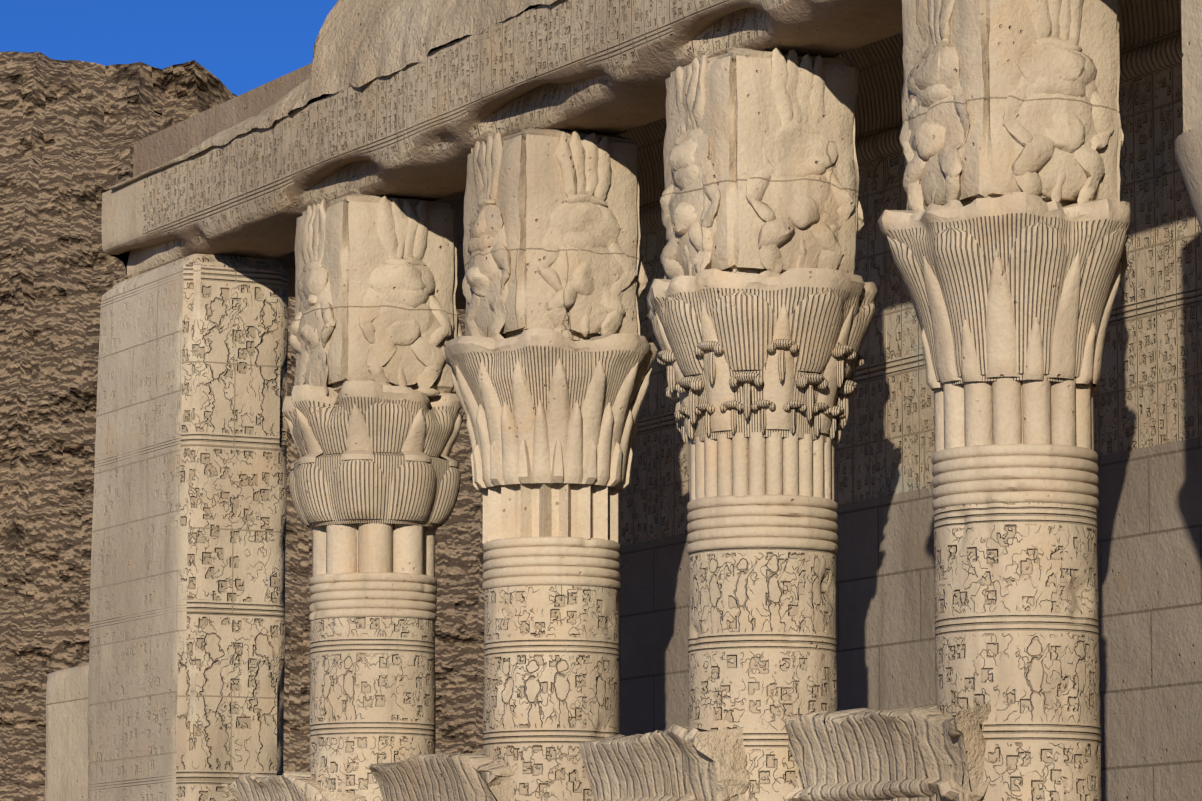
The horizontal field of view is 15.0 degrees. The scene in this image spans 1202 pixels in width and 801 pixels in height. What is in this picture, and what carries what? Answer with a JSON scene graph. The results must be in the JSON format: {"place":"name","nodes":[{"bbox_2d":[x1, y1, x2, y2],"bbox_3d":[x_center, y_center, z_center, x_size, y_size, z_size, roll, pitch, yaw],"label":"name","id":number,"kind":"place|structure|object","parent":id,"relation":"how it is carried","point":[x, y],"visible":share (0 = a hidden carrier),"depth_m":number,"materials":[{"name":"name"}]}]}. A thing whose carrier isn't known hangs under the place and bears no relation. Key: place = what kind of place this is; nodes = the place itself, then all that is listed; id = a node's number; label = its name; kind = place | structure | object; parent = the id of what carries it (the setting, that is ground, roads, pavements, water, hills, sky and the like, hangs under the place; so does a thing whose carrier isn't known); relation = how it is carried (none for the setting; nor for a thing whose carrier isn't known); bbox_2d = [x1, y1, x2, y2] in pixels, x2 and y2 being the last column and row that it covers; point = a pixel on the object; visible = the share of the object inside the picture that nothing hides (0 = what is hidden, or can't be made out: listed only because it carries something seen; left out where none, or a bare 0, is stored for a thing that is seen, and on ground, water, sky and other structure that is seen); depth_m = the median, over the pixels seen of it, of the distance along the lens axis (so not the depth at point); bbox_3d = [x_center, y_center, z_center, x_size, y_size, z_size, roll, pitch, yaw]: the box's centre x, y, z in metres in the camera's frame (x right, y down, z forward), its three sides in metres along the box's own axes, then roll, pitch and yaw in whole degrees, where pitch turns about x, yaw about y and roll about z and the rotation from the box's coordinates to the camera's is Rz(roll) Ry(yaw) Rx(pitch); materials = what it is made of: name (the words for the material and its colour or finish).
{"place":"outdoors","nodes":[
{"label":"outdoors","id":0,"kind":"place"},
{"bbox_2d":[0,0,337,95],"label":"sky","id":1,"kind":"structure","parent":0,"point":[247,45],"materials":[{"name":"blue"}]},
{"bbox_2d":[0,51,484,800],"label":"rock cliff","id":2,"kind":"structure","parent":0,"point":[72,133],"depth_m":67.10,"materials":[{"name":"brown stone"}]},
{"bbox_2d":[616,0,1201,800],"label":"wall","id":3,"kind":"structure","parent":0,"point":[1148,422],"depth_m":33.37,"materials":[{"name":"stone"}]},
{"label":"platform floor","id":4,"kind":"structure","parent":0,"visible":0},
{"bbox_2d":[44,664,88,800],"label":"low wall","id":5,"kind":"structure","parent":4,"relation":"on","point":[66,768],"depth_m":41.75,"materials":[{"name":"stone"}]},
{"bbox_2d":[87,254,287,800],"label":"corner pier","id":6,"kind":"structure","parent":4,"relation":"on","point":[186,673],"depth_m":39.63,"materials":[{"name":"stone"}]},
{"bbox_2d":[222,771,366,800],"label":"cornice block","id":7,"kind":"structure","parent":4,"relation":"on","point":[292,786],"depth_m":36.62,"materials":[{"name":"stone"}]},
{"bbox_2d":[309,572,436,800],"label":"column shaft","id":8,"kind":"object","parent":4,"relation":"on","point":[372,673],"visible":0.9,"depth_m":36.35,"materials":[{"name":"beige stone"}]},
{"bbox_2d":[312,523,435,576],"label":"column stems","id":9,"kind":"object","parent":8,"relation":"on","point":[369,547],"visible":0.69,"depth_m":36.53,"materials":[{"name":"beige stone"}]},
{"bbox_2d":[282,381,464,529],"bbox_3d":[-1.848,0.493,37.031,1.552,1.110,1.489,4,-8,-27],"label":"column capital","id":10,"kind":"object","parent":9,"relation":"on","point":[373,452],"visible":0.98,"depth_m":36.46,"materials":[{"name":"beige stone"}]},
{"bbox_2d":[288,194,461,396],"bbox_3d":[-1.805,-0.784,37.149,1.321,1.656,1.288,4,-8,-27],"label":"carved abacus block","id":11,"kind":"object","parent":8,"relation":"on","point":[375,283],"visible":0.94,"depth_m":36.65,"materials":[{"name":"stone"}]},
{"bbox_2d":[368,751,514,800],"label":"cornice block","id":12,"kind":"structure","parent":4,"relation":"on","point":[477,776],"depth_m":34.00,"materials":[{"name":"stone"}]},
{"bbox_2d":[482,537,620,800],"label":"column shaft","id":13,"kind":"object","parent":4,"relation":"on","point":[551,657],"visible":0.94,"depth_m":33.49,"materials":[{"name":"beige stone"}]},
{"bbox_2d":[483,483,619,543],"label":"column stems","id":14,"kind":"object","parent":13,"relation":"on","point":[567,510],"visible":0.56,"depth_m":33.69,"materials":[{"name":"beige stone"}]},
{"bbox_2d":[445,328,657,492],"bbox_3d":[-0.410,0.121,34.142,1.534,1.110,1.517,4,-8,-27],"label":"column capital","id":15,"kind":"object","parent":14,"relation":"on","point":[542,406],"visible":0.96,"depth_m":33.62,"materials":[{"name":"beige stone"}]},
{"bbox_2d":[462,128,647,341],"bbox_3d":[-0.374,-1.149,34.317,1.365,1.651,1.317,4,-8,-27],"label":"carved abacus block","id":16,"kind":"object","parent":13,"relation":"on","point":[551,239],"visible":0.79,"depth_m":33.82,"materials":[{"name":"stone"}]},
{"bbox_2d":[579,724,752,800],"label":"cornice block","id":17,"kind":"structure","parent":4,"relation":"on","point":[673,762],"depth_m":30.86,"materials":[{"name":"stone"}]},
{"bbox_2d":[687,494,837,800],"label":"column shaft","id":18,"kind":"object","parent":4,"relation":"on","point":[762,647],"visible":0.85,"depth_m":30.66,"materials":[{"name":"beige stone"}]},
{"bbox_2d":[689,432,834,500],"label":"column stems","id":19,"kind":"object","parent":18,"relation":"on","point":[755,464],"visible":0.67,"depth_m":30.80,"materials":[{"name":"beige stone"}]},
{"bbox_2d":[646,268,877,442],"bbox_3d":[1.107,-0.245,31.305,1.638,1.110,1.664,4,-8,-27],"label":"column capital","id":20,"kind":"object","parent":19,"relation":"on","point":[748,355],"visible":0.98,"depth_m":30.77,"materials":[{"name":"beige stone"}]},
{"bbox_2d":[660,48,863,278],"bbox_3d":[1.093,-1.514,31.462,1.327,1.658,1.285,4,-8,-27],"label":"carved abacus block","id":21,"kind":"object","parent":18,"relation":"on","point":[761,174],"visible":0.88,"depth_m":30.98,"materials":[{"name":"stone"}]},
{"bbox_2d":[785,703,990,800],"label":"screen wall","id":22,"kind":"structure","parent":4,"relation":"on","point":[927,753],"depth_m":28.28,"materials":[{"name":"stone"}]},
{"bbox_2d":[931,444,1100,800],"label":"column shaft","id":23,"kind":"object","parent":4,"relation":"on","point":[1016,596],"visible":0.96,"depth_m":27.80,"materials":[{"name":"beige stone"}]},
{"bbox_2d":[899,0,1123,211],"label":"carved abacus block","id":24,"kind":"object","parent":23,"relation":"on","point":[1000,98],"visible":0.92,"depth_m":28.11,"materials":[{"name":"stone"}]},
{"bbox_2d":[934,376,1093,451],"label":"column stems","id":25,"kind":"object","parent":23,"relation":"on","point":[1004,410],"visible":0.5,"depth_m":27.97,"materials":[{"name":"beige stone"}]},
{"bbox_2d":[878,192,1130,392],"bbox_3d":[2.510,-0.612,28.463,1.536,1.110,1.606,4,-8,-27],"label":"column capital","id":26,"kind":"object","parent":25,"relation":"on","point":[1020,285],"visible":0.98,"depth_m":27.93,"materials":[{"name":"beige stone"}]},
{"bbox_2d":[1175,0,1201,231],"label":"column","id":27,"kind":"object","parent":4,"relation":"on","point":[1188,147],"visible":1,"depth_m":25.83,"materials":[{"name":"stone"}]},
{"bbox_2d":[101,0,902,278],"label":"architrave","id":28,"kind":"object","parent":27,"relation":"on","point":[415,130],"visible":0.81,"depth_m":35.06,"materials":[{"name":"stone"}]},
{"bbox_2d":[109,0,556,189],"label":"cornice remains","id":29,"kind":"object","parent":28,"relation":"on","point":[358,43],"visible":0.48,"depth_m":36.36,"materials":[{"name":"stone"}]},
{"bbox_2d":[133,4,541,309],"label":"roof slabs","id":30,"kind":"structure","parent":28,"relation":"on","point":[163,147],"depth_m":40.31,"materials":[{"name":"stone"}]}
]}

